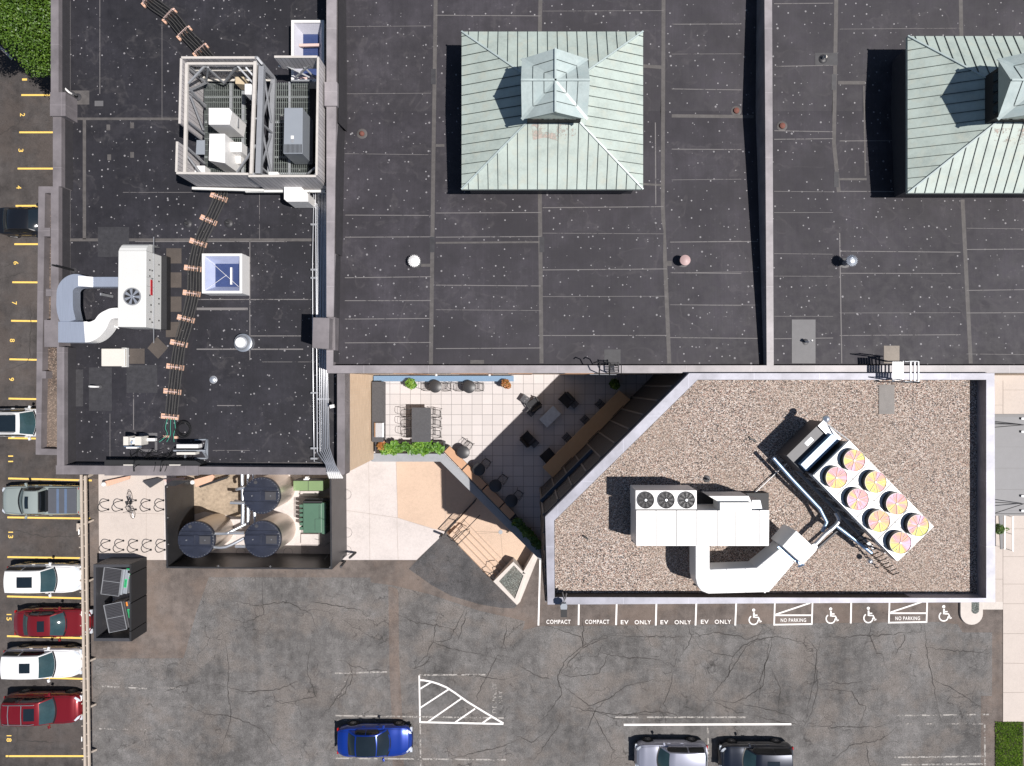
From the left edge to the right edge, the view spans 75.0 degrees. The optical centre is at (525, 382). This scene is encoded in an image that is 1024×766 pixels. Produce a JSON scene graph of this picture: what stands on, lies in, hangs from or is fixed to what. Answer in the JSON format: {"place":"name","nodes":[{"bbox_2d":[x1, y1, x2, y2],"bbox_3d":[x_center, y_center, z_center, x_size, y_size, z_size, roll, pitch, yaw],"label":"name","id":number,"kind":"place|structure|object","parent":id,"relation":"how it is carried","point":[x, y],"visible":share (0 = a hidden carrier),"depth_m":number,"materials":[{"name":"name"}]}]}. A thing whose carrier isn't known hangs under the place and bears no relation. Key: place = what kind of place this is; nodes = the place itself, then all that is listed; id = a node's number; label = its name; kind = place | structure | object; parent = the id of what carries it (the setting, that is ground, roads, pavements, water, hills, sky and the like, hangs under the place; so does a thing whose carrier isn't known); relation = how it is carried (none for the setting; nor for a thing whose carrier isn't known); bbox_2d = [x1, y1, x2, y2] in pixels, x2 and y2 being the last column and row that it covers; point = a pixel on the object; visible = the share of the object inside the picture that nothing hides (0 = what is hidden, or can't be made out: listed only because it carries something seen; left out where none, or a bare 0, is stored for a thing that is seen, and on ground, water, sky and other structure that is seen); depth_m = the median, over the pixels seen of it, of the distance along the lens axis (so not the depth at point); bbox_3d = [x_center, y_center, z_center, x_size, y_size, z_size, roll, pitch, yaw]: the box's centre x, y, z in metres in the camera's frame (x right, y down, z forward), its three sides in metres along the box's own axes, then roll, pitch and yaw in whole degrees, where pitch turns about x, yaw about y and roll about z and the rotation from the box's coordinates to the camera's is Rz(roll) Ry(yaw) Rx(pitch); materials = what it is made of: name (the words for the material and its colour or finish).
{"place":"outdoors","nodes":[
{"label":"outdoors","id":0,"kind":"place"},
{"bbox_2d":[0,43,97,765],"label":"stall pavement","id":1,"kind":"structure","parent":0,"point":[28,462],"depth_m":44.00,"materials":[{"name":"grey asphalt"}]},
{"bbox_2d":[0,405,35,439],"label":"parked car","id":2,"kind":"object","parent":1,"relation":"on","point":[17,422],"visible":0.59,"depth_m":42.47,"materials":[{"name":"white paint"}]},
{"bbox_2d":[0,203,37,237],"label":"parked car","id":3,"kind":"object","parent":1,"relation":"on","point":[16,222],"visible":0.6,"depth_m":42.67,"materials":[{"name":"black paint"}]},
{"bbox_2d":[0,0,50,77],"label":"tree","id":4,"kind":"object","parent":1,"relation":"on","point":[25,27],"visible":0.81,"depth_m":37.41,"materials":[{"name":"green plant"}]},
{"bbox_2d":[0,688,82,728],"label":"parked car","id":5,"kind":"object","parent":1,"relation":"on","point":[26,707],"visible":0.99,"depth_m":42.76,"materials":[{"name":"paint"}]},
{"bbox_2d":[0,643,85,682],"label":"parked car","id":6,"kind":"object","parent":1,"relation":"on","point":[27,661],"visible":0.98,"depth_m":42.76,"materials":[{"name":"white paint"}]},
{"bbox_2d":[2,483,83,518],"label":"pickup truck","id":7,"kind":"object","parent":1,"relation":"on","point":[25,499],"visible":0.98,"depth_m":42.80,"materials":[{"name":"paint"}]},
{"bbox_2d":[3,561,84,596],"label":"parked car","id":8,"kind":"object","parent":1,"relation":"on","point":[29,577],"visible":1,"depth_m":42.70,"materials":[{"name":"white paint"}]},
{"bbox_2d":[6,94,91,756],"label":"stall line marking","id":9,"kind":"object","parent":1,"relation":"on","point":[39,478],"visible":0.63,"depth_m":43.99,"materials":[{"name":"yellow paint"}]},
{"bbox_2d":[14,605,93,641],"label":"parked car","id":10,"kind":"object","parent":1,"relation":"on","point":[39,621],"visible":0.94,"depth_m":42.96,"materials":[{"name":"paint"}]},
{"bbox_2d":[98,461,471,559],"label":"concrete plaza","id":11,"kind":"structure","parent":0,"point":[371,488],"depth_m":43.99,"materials":[{"name":"beige concrete"}]},
{"bbox_2d":[103,476,130,485],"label":"salvaged board","id":12,"kind":"object","parent":11,"relation":"on","point":[112,482],"visible":0.86,"depth_m":43.65,"materials":[{"name":"brown wood"}]},
{"bbox_2d":[142,478,163,487],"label":"salvaged board","id":13,"kind":"object","parent":11,"relation":"on","point":[150,483],"visible":1,"depth_m":43.70,"materials":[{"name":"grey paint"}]},
{"bbox_2d":[178,513,233,557],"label":"storage tank","id":14,"kind":"object","parent":11,"relation":"on","point":[199,538],"visible":1,"depth_m":41.11,"materials":[{"name":"silver metal"}]},
{"bbox_2d":[213,523,245,548],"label":"water pipe","id":15,"kind":"object","parent":14,"relation":"attached to","point":[233,531],"visible":0.98,"depth_m":41.34,"materials":[{"name":"metal"}]},
{"bbox_2d":[176,475,245,518],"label":"stained slab","id":16,"kind":"structure","parent":11,"relation":"on","point":[218,497],"depth_m":43.98,"materials":[{"name":"concrete"}]},
{"bbox_2d":[199,476,228,487],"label":"salvaged board","id":17,"kind":"object","parent":16,"relation":"on","point":[211,482],"visible":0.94,"depth_m":43.50,"materials":[{"name":"black paint"}]},
{"bbox_2d":[194,475,214,486],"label":"salvaged board","id":18,"kind":"object","parent":17,"relation":"on","point":[203,480],"visible":0.88,"depth_m":43.20,"materials":[{"name":"brown wood"}]},
{"bbox_2d":[243,475,294,513],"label":"storage tank","id":19,"kind":"object","parent":11,"relation":"on","point":[266,494],"visible":1,"depth_m":41.11,"materials":[{"name":"blue metal"}]},
{"bbox_2d":[240,475,256,524],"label":"water pipe","id":20,"kind":"object","parent":19,"relation":"attached to","point":[243,506],"visible":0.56,"depth_m":41.89,"materials":[{"name":"metal"}]},
{"bbox_2d":[244,513,295,556],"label":"storage tank","id":21,"kind":"object","parent":11,"relation":"on","point":[272,534],"visible":1,"depth_m":41.11,"materials":[{"name":"silver metal"}]},
{"bbox_2d":[293,478,328,490],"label":"utility cabinet","id":22,"kind":"object","parent":11,"relation":"on","point":[312,484],"visible":0.91,"depth_m":42.65,"materials":[{"name":"green metal"}]},
{"bbox_2d":[294,488,329,553],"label":"equipment pad","id":23,"kind":"object","parent":11,"relation":"on","point":[324,540],"visible":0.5,"depth_m":43.98,"materials":[{"name":"grey concrete"}]},
{"bbox_2d":[301,533,318,543],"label":"concrete block","id":24,"kind":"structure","parent":23,"relation":"on","point":[309,538],"depth_m":43.72,"materials":[{"name":"white concrete"}]},
{"bbox_2d":[299,498,329,533],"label":"transformer","id":25,"kind":"object","parent":23,"relation":"on","point":[314,514],"visible":0.91,"depth_m":42.40,"materials":[{"name":"green metal"}]},
{"bbox_2d":[396,462,475,530],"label":"tan paving","id":26,"kind":"structure","parent":0,"point":[438,495],"depth_m":43.98,"materials":[{"name":"concrete"}]},
{"bbox_2d":[83,479,1023,765],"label":"ground","id":27,"kind":"structure","parent":0,"point":[173,599],"depth_m":44.00,"materials":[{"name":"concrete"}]},
{"bbox_2d":[78,474,96,765],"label":"guardrail","id":28,"kind":"object","parent":27,"relation":"on","point":[83,602],"visible":0.97,"depth_m":43.09,"materials":[{"name":"beige metal"}]},
{"bbox_2d":[93,557,146,640],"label":"bin enclosure","id":29,"kind":"object","parent":27,"relation":"on","point":[137,595],"visible":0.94,"depth_m":42.79,"materials":[{"name":"grey paint"}]},
{"bbox_2d":[101,567,128,595],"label":"waste bin","id":30,"kind":"object","parent":29,"relation":"in","point":[115,581],"visible":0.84,"depth_m":42.59,"materials":[{"name":"grey metal"}]},
{"bbox_2d":[103,597,133,632],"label":"waste bin","id":31,"kind":"object","parent":29,"relation":"in","point":[117,614],"visible":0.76,"depth_m":42.59,"materials":[{"name":"grey paint"}]},
{"bbox_2d":[36,0,373,475],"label":"building","id":32,"kind":"structure","parent":27,"relation":"on","point":[118,133],"depth_m":33.75,"materials":[{"name":"black rubber"}]},
{"bbox_2d":[56,274,117,321],"bbox_3d":[-21.486,-4.498,32.994,3.577,1.512,1.926,-38,90,0],"label":"air duct","id":33,"kind":"object","parent":32,"relation":"on","point":[70,288],"visible":0.98,"depth_m":32.25,"materials":[{"name":"metal"}]},
{"bbox_2d":[101,348,128,366],"bbox_3d":[-20.673,-1.288,33.590,1.201,0.320,0.969,0,90,0],"label":"roof hatch","id":34,"kind":"object","parent":32,"relation":"on","point":[114,357],"visible":1,"depth_m":33.43,"materials":[{"name":"beige metal"}]},
{"bbox_2d":[123,436,156,448],"bbox_3d":[-19.281,2.952,33.175,1.650,1.194,0.641,0,90,0],"label":"antenna mount","id":35,"kind":"object","parent":32,"relation":"on","point":[136,440],"visible":1,"depth_m":32.89,"materials":[{"name":"white metal"}]},
{"bbox_2d":[118,237,170,342],"bbox_3d":[-18.764,-4.553,32.853,1.626,1.774,5.200,0,90,0],"label":"air handler","id":36,"kind":"object","parent":32,"relation":"on","point":[144,288],"visible":1,"depth_m":32.02,"materials":[{"name":"white metal"}]},
{"bbox_2d":[58,308,118,342],"bbox_3d":[-21.029,-2.646,32.474,3.187,0.753,1.317,-14,90,0],"label":"air duct","id":37,"kind":"object","parent":36,"relation":"attached to","point":[102,326],"visible":0.91,"depth_m":32.10,"materials":[{"name":"metal"}]},
{"bbox_2d":[104,459,206,465],"bbox_3d":[-18.464,3.969,33.315,4.811,0.670,0.304,0,90,0],"label":"ledge","id":38,"kind":"object","parent":32,"relation":"attached to","point":[169,462],"visible":1,"depth_m":33.05,"materials":[{"name":"black paint"}]},
{"bbox_2d":[129,418,192,471],"bbox_3d":[-18.248,3.639,33.293,2.390,0.914,3.520,45,90,0],"label":"cable tangle","id":39,"kind":"object","parent":32,"relation":"on","point":[164,436],"visible":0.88,"depth_m":33.53,"materials":[{"name":"black rubber"}]},
{"bbox_2d":[175,420,190,437],"bbox_3d":[-17.253,2.326,33.610,0.868,0.271,0.907,0,90,0],"label":"cable coil","id":40,"kind":"object","parent":32,"relation":"on","point":[187,434],"visible":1,"depth_m":33.57,"materials":[{"name":"black rubber"}]},
{"bbox_2d":[173,439,207,458],"bbox_3d":[-16.672,3.356,33.167,1.586,1.135,1.068,0,90,0],"label":"antenna mount","id":41,"kind":"object","parent":32,"relation":"on","point":[191,452],"visible":0.99,"depth_m":32.93,"materials":[{"name":"white metal"}]},
{"bbox_2d":[143,0,240,416],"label":"pipe run","id":42,"kind":"object","parent":32,"relation":"on","point":[185,39],"visible":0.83,"depth_m":33.49,"materials":[{"name":"metal"}]},
{"bbox_2d":[202,254,249,295],"bbox_3d":[-14.952,-5.398,33.300,1.977,0.900,1.957,0,90,0],"label":"skylight","id":43,"kind":"object","parent":32,"relation":"on","point":[225,274],"visible":1,"depth_m":33.25,"materials":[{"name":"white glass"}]},
{"bbox_2d":[234,334,254,351],"bbox_3d":[-14.109,-2.010,33.340,0.900,0.820,0.900,0,90,0],"label":"exhaust fan","id":44,"kind":"object","parent":32,"relation":"on","point":[244,342],"visible":1,"depth_m":33.24,"materials":[{"name":"metal"}]},
{"bbox_2d":[175,56,325,192],"bbox_3d":[-12.957,-12.286,32.260,6.848,2.980,5.806,0,90,0],"label":"equipment screen","id":45,"kind":"object","parent":32,"relation":"on","point":[197,73],"visible":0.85,"depth_m":31.67,"materials":[{"name":"grey metal"}]},
{"bbox_2d":[209,108,245,136],"bbox_3d":[-14.380,-12.506,32.065,1.234,1.630,0.787,0,90,0],"label":"condenser unit","id":46,"kind":"object","parent":45,"relation":"on","point":[228,122],"visible":0.93,"depth_m":31.40,"materials":[{"name":"white metal"}]},
{"bbox_2d":[209,134,249,172],"bbox_3d":[-14.251,-10.990,32.075,1.345,1.650,1.400,0,90,0],"label":"condenser unit","id":47,"kind":"object","parent":45,"relation":"on","point":[227,153],"visible":0.88,"depth_m":31.63,"materials":[{"name":"white metal"}]},
{"bbox_2d":[235,77,249,89],"bbox_3d":[-13.797,-14.608,32.550,0.453,0.700,0.374,0,90,0],"label":"junction box","id":48,"kind":"object","parent":45,"relation":"attached to","point":[240,82],"visible":0.84,"depth_m":32.20,"materials":[{"name":"beige metal"}]},
{"bbox_2d":[245,84,257,104],"bbox_3d":[-12.955,-13.751,31.800,0.383,1.200,0.516,0,90,0],"label":"junction box","id":49,"kind":"object","parent":45,"relation":"attached to","point":[248,90],"visible":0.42,"depth_m":31.20,"materials":[{"name":"white metal"}]},
{"bbox_2d":[284,108,312,163],"bbox_3d":[-10.928,-11.862,32.117,0.905,1.565,2.157,0,90,0],"label":"rooftop generator","id":50,"kind":"object","parent":45,"relation":"in","point":[298,135],"visible":1,"depth_m":31.35,"materials":[{"name":"grey metal"}]},
{"bbox_2d":[284,187,319,214],"bbox_3d":[-10.931,-9.015,33.000,1.921,1.200,0.977,28,90,0],"label":"electrical cabinet","id":51,"kind":"object","parent":32,"relation":"on","point":[298,197],"visible":1,"depth_m":32.40,"materials":[{"name":"white metal"}]},
{"bbox_2d":[291,20,325,88],"bbox_3d":[-10.767,-16.414,33.350,1.619,0.800,3.036,0,90,0],"label":"skylight","id":52,"kind":"object","parent":32,"relation":"on","point":[308,37],"visible":0.63,"depth_m":33.25,"materials":[{"name":"white metal"}]},
{"bbox_2d":[310,193,342,478],"bbox_3d":[-10.394,-2.580,33.287,1.664,0.906,14.835,-4,90,0],"label":"conduit bundle","id":53,"kind":"object","parent":32,"relation":"on","point":[321,204],"visible":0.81,"depth_m":33.50,"materials":[{"name":"metal"}]},
{"bbox_2d":[165,474,351,569],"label":"tank enclosure","id":54,"kind":"object","parent":27,"relation":"on","point":[179,504],"visible":0.96,"depth_m":41.78,"materials":[{"name":"grey concrete"}]},
{"bbox_2d":[409,534,516,607],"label":"asphalt apron","id":55,"kind":"object","parent":27,"relation":"on","point":[445,563],"visible":0.94,"depth_m":43.99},
{"bbox_2d":[448,497,531,580],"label":"sunken landing","id":56,"kind":"object","parent":27,"relation":"on","point":[487,522],"visible":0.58,"depth_m":44.62,"materials":[{"name":"beige concrete"}]},
{"bbox_2d":[493,557,524,604],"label":"planter","id":57,"kind":"object","parent":56,"relation":"on","point":[509,579],"visible":0.87,"depth_m":43.58,"materials":[{"name":"concrete"}]},
{"bbox_2d":[517,553,536,603],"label":"retaining wall","id":58,"kind":"structure","parent":56,"relation":"on","point":[529,565],"depth_m":43.65,"materials":[{"name":"concrete"}]},
{"bbox_2d":[370,375,652,560],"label":"terrace","id":59,"kind":"structure","parent":27,"relation":"on","point":[493,422],"depth_m":39.60,"materials":[{"name":"tile"}]},
{"bbox_2d":[372,382,385,441],"bbox_3d":[-8.546,1.675,39.020,0.728,1.160,3.493,0,90,0],"label":"bar counter","id":60,"kind":"object","parent":59,"relation":"on","point":[378,411],"visible":1,"depth_m":38.68,"materials":[{"name":"stone"}]},
{"bbox_2d":[375,440,445,456],"bbox_3d":[-6.735,3.796,39.095,4.114,1.011,1.032,0,90,0],"label":"planter box","id":61,"kind":"object","parent":59,"relation":"on","point":[394,447],"visible":0.99,"depth_m":38.82,"materials":[{"name":"grey paint"}]},
{"bbox_2d":[412,408,430,441],"bbox_3d":[-6.037,2.415,39.070,1.089,1.060,1.988,0,90,0],"label":"island table","id":62,"kind":"object","parent":59,"relation":"on","point":[421,424],"visible":1,"depth_m":38.54,"materials":[{"name":"stone"}]},
{"bbox_2d":[429,380,441,392],"bbox_3d":[-5.254,0.195,39.217,0.750,0.766,0.750,0,90,0],"label":"round table","id":63,"kind":"object","parent":59,"relation":"on","point":[435,386],"visible":1,"depth_m":38.84,"materials":[{"name":"black paint"}]},
{"bbox_2d":[457,446,469,458],"bbox_3d":[-3.624,4.038,39.217,0.750,0.766,0.750,0,90,0],"label":"round table","id":64,"kind":"object","parent":59,"relation":"on","point":[463,452],"visible":1,"depth_m":38.84,"materials":[{"name":"black paint"}]},
{"bbox_2d":[463,380,475,392],"bbox_3d":[-3.284,0.219,39.217,0.750,0.766,0.750,0,90,0],"label":"round table","id":65,"kind":"object","parent":59,"relation":"on","point":[469,386],"visible":1,"depth_m":38.84,"materials":[{"name":"black paint"}]},
{"bbox_2d":[472,463,484,475],"bbox_3d":[-2.724,5.035,39.217,0.750,0.766,0.750,0,90,0],"label":"round table","id":66,"kind":"object","parent":59,"relation":"on","point":[478,469],"visible":1,"depth_m":38.84,"materials":[{"name":"black paint"}]},
{"bbox_2d":[444,445,515,519],"bbox_3d":[-2.684,5.853,39.375,0.459,0.450,5.765,-44,90,0],"label":"timber bench","id":67,"kind":"object","parent":59,"relation":"on","point":[483,486],"visible":1,"depth_m":39.15,"materials":[{"name":"brown wood"}]},
{"bbox_2d":[489,479,501,491],"bbox_3d":[-1.751,5.984,39.217,0.750,0.766,0.750,0,90,0],"label":"round table","id":68,"kind":"object","parent":59,"relation":"on","point":[495,485],"visible":1,"depth_m":38.84,"materials":[{"name":"black paint"}]},
{"bbox_2d":[505,494,517,506],"bbox_3d":[-0.827,6.859,39.217,0.750,0.766,0.750,0,90,0],"label":"round table","id":69,"kind":"object","parent":59,"relation":"on","point":[511,500],"visible":1,"depth_m":38.84,"materials":[{"name":"black paint"}]},
{"bbox_2d":[511,515,541,549],"bbox_3d":[0.115,8.780,39.175,0.784,0.850,2.411,-43,90,0],"label":"hedge","id":70,"kind":"object","parent":59,"relation":"on","point":[522,527],"visible":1,"depth_m":38.87,"materials":[{"name":"green plant"}]},
{"bbox_2d":[520,430,535,447],"bbox_3d":[0.117,3.311,39.210,0.720,0.780,0.770,-43,90,0],"label":"lounge chair","id":71,"kind":"object","parent":59,"relation":"on","point":[526,437],"visible":0.99,"depth_m":39.19,"materials":[{"name":"black paint"}]},
{"bbox_2d":[526,397,541,412],"bbox_3d":[0.510,1.297,39.210,0.770,0.780,0.721,-36,90,0],"label":"lounge chair","id":72,"kind":"object","parent":59,"relation":"on","point":[534,403],"visible":1,"depth_m":39.19,"materials":[{"name":"black paint"}]},
{"bbox_2d":[540,448,554,462],"bbox_3d":[1.340,4.311,39.210,0.770,0.780,0.721,-42,90,0],"label":"lounge chair","id":73,"kind":"object","parent":59,"relation":"on","point":[547,455],"visible":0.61,"depth_m":39.19,"materials":[{"name":"black paint"}]},
{"bbox_2d":[539,406,560,426],"bbox_3d":[1.444,1.973,39.377,1.150,0.445,0.680,-44,90,0],"label":"coffee table","id":74,"kind":"object","parent":59,"relation":"on","point":[549,416],"visible":1,"depth_m":39.16,"materials":[{"name":"stone"}]},
{"bbox_2d":[558,392,574,407],"bbox_3d":[2.436,0.969,39.210,0.770,0.780,0.721,45,90,0],"label":"lounge chair","id":75,"kind":"object","parent":59,"relation":"on","point":[566,398],"visible":1,"depth_m":39.19,"materials":[{"name":"black paint"}]},
{"bbox_2d":[543,391,629,476],"bbox_3d":[3.522,2.919,39.071,0.846,1.059,6.358,45,90,0],"label":"oak counter","id":76,"kind":"object","parent":59,"relation":"on","point":[582,437],"visible":1,"depth_m":38.55,"materials":[{"name":"brown wood"}]},
{"bbox_2d":[92,577,991,765],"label":"parking lot","id":77,"kind":"structure","parent":27,"relation":"on","point":[270,649],"depth_m":43.99,"materials":[{"name":"grey asphalt"}]},
{"bbox_2d":[337,720,412,761],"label":"parked car","id":78,"kind":"object","parent":77,"relation":"on","point":[355,738],"visible":1,"depth_m":42.99,"materials":[{"name":"paint"}]},
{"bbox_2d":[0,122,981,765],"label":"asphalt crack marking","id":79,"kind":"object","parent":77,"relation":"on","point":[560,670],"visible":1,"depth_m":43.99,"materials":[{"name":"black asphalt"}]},
{"bbox_2d":[99,671,988,765],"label":"worn line marking","id":80,"kind":"object","parent":77,"relation":"on","point":[615,717],"visible":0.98,"depth_m":43.98,"materials":[{"name":"grey paint"}]},
{"bbox_2d":[634,736,707,765],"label":"parked car","id":81,"kind":"object","parent":77,"relation":"on","point":[688,751],"visible":1,"depth_m":42.91,"materials":[{"name":"silver paint"}]},
{"bbox_2d":[418,560,927,725],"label":"white line marking","id":82,"kind":"object","parent":77,"relation":"on","point":[776,614],"visible":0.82,"depth_m":43.98,"materials":[{"name":"paint"}]},
{"bbox_2d":[388,586,992,765],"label":"asphalt repair strip","id":83,"kind":"object","parent":77,"relation":"on","point":[396,701],"visible":0.87,"depth_m":43.99,"materials":[{"name":"grey asphalt"}]},
{"bbox_2d":[718,738,793,765],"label":"parked car","id":84,"kind":"object","parent":77,"relation":"on","point":[771,752],"visible":1,"depth_m":42.92,"materials":[{"name":"paint"}]},
{"bbox_2d":[312,0,1023,374],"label":"building","id":85,"kind":"structure","parent":27,"relation":"on","point":[758,218],"depth_m":32.38,"materials":[{"name":"black rubber"}]},
{"bbox_2d":[408,255,421,267],"bbox_3d":[-5.318,-5.826,32.013,0.605,0.532,0.605,0,90,0],"label":"roof ventilator","id":86,"kind":"object","parent":85,"relation":"on","point":[415,261],"visible":1,"depth_m":31.79,"materials":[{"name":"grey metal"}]},
{"bbox_2d":[461,31,643,193],"bbox_3d":[1.241,-12.611,30.360,8.454,5.280,7.360,0,90,0],"label":"hip lantern","id":87,"kind":"object","parent":85,"relation":"on","point":[547,112],"visible":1,"depth_m":30.36,"materials":[{"name":"green metal"}]},
{"bbox_2d":[590,361,621,374],"bbox_3d":[4.167,-0.688,34.517,2.175,8.594,0.617,0,90,0],"label":"roof ladder","id":88,"kind":"object","parent":85,"relation":"attached to","point":[609,366],"visible":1,"depth_m":31.11,"materials":[{"name":"grey metal"}]},
{"bbox_2d":[677,255,689,266],"bbox_3d":[7.614,-5.857,31.992,0.575,0.580,0.575,0,90,0],"label":"roof ventilator","id":89,"kind":"object","parent":85,"relation":"on","point":[683,261],"visible":1,"depth_m":31.77,"materials":[{"name":"pink metal"}]},
{"bbox_2d":[839,255,857,267],"bbox_3d":[15.436,-5.791,31.864,0.561,0.832,0.561,0,90,0],"label":"roof ventilator","id":90,"kind":"object","parent":85,"relation":"on","point":[850,260],"visible":1,"depth_m":31.52,"materials":[{"name":"grey metal"}]},
{"bbox_2d":[880,360,919,382],"bbox_3d":[17.331,-0.529,30.615,1.254,2.574,1.078,0,90,0],"label":"crossover stair","id":91,"kind":"object","parent":85,"relation":"on","point":[897,371],"visible":1,"depth_m":30.35,"materials":[{"name":"white metal"}]},
{"bbox_2d":[891,35,1023,196],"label":"hip lantern","id":92,"kind":"object","parent":85,"relation":"on","point":[957,113],"visible":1,"depth_m":30.42,"materials":[{"name":"green metal"}]},
{"bbox_2d":[539,373,994,604],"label":"building","id":93,"kind":"structure","parent":27,"relation":"on","point":[925,446],"depth_m":31.76,"materials":[{"name":"beige gravel"}]},
{"bbox_2d":[560,592,566,616],"bbox_3d":[1.807,10.338,30.987,0.536,0.974,0.902,21,90,0],"label":"floodlight","id":94,"kind":"object","parent":93,"relation":"attached to","point":[563,605],"visible":0.94,"depth_m":30.60,"materials":[{"name":"grey metal"}]},
{"bbox_2d":[630,485,768,545],"bbox_3d":[8.179,6.190,30.692,6.564,2.135,2.824,0,90,0],"label":"rooftop unit","id":95,"kind":"object","parent":93,"relation":"on","point":[674,515],"visible":1,"depth_m":29.81,"materials":[{"name":"white metal"}]},
{"bbox_2d":[689,524,815,593],"bbox_3d":[10.250,8.132,30.578,5.278,2.365,3.232,0,90,0],"label":"air duct","id":96,"kind":"object","parent":93,"relation":"on","point":[765,569],"visible":0.94,"depth_m":29.86,"materials":[{"name":"white metal"}]},
{"bbox_2d":[772,415,933,574],"bbox_3d":[14.568,5.845,30.282,4.533,2.555,7.945,-42,90,0],"label":"chiller","id":97,"kind":"object","parent":93,"relation":"on","point":[869,498],"visible":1,"depth_m":29.31,"materials":[{"name":"white metal"}]},
{"bbox_2d":[959,602,982,624],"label":"curb","id":98,"kind":"structure","parent":27,"relation":"on","point":[967,615],"depth_m":43.85,"materials":[{"name":"concrete"}]},
{"bbox_2d":[983,375,1023,721],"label":"sidewalk","id":99,"kind":"structure","parent":0,"point":[1009,563],"depth_m":43.98,"materials":[{"name":"concrete"}]},
{"bbox_2d":[998,516,1013,550],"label":"bench","id":100,"kind":"object","parent":99,"relation":"on","point":[1001,534],"visible":0.82,"depth_m":43.45,"materials":[{"name":"grey paint"}]},
{"bbox_2d":[995,414,1023,515],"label":"canopy","id":101,"kind":"object","parent":99,"relation":"on","point":[1009,464],"visible":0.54,"depth_m":39.80,"materials":[{"name":"grey metal"}]},
{"bbox_2d":[995,721,1023,765],"bbox_3d":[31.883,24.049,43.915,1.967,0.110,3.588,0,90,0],"label":"lawn grass","id":102,"kind":"structure","parent":0,"point":[1011,735],"depth_m":43.94,"materials":[{"name":"green plant"}]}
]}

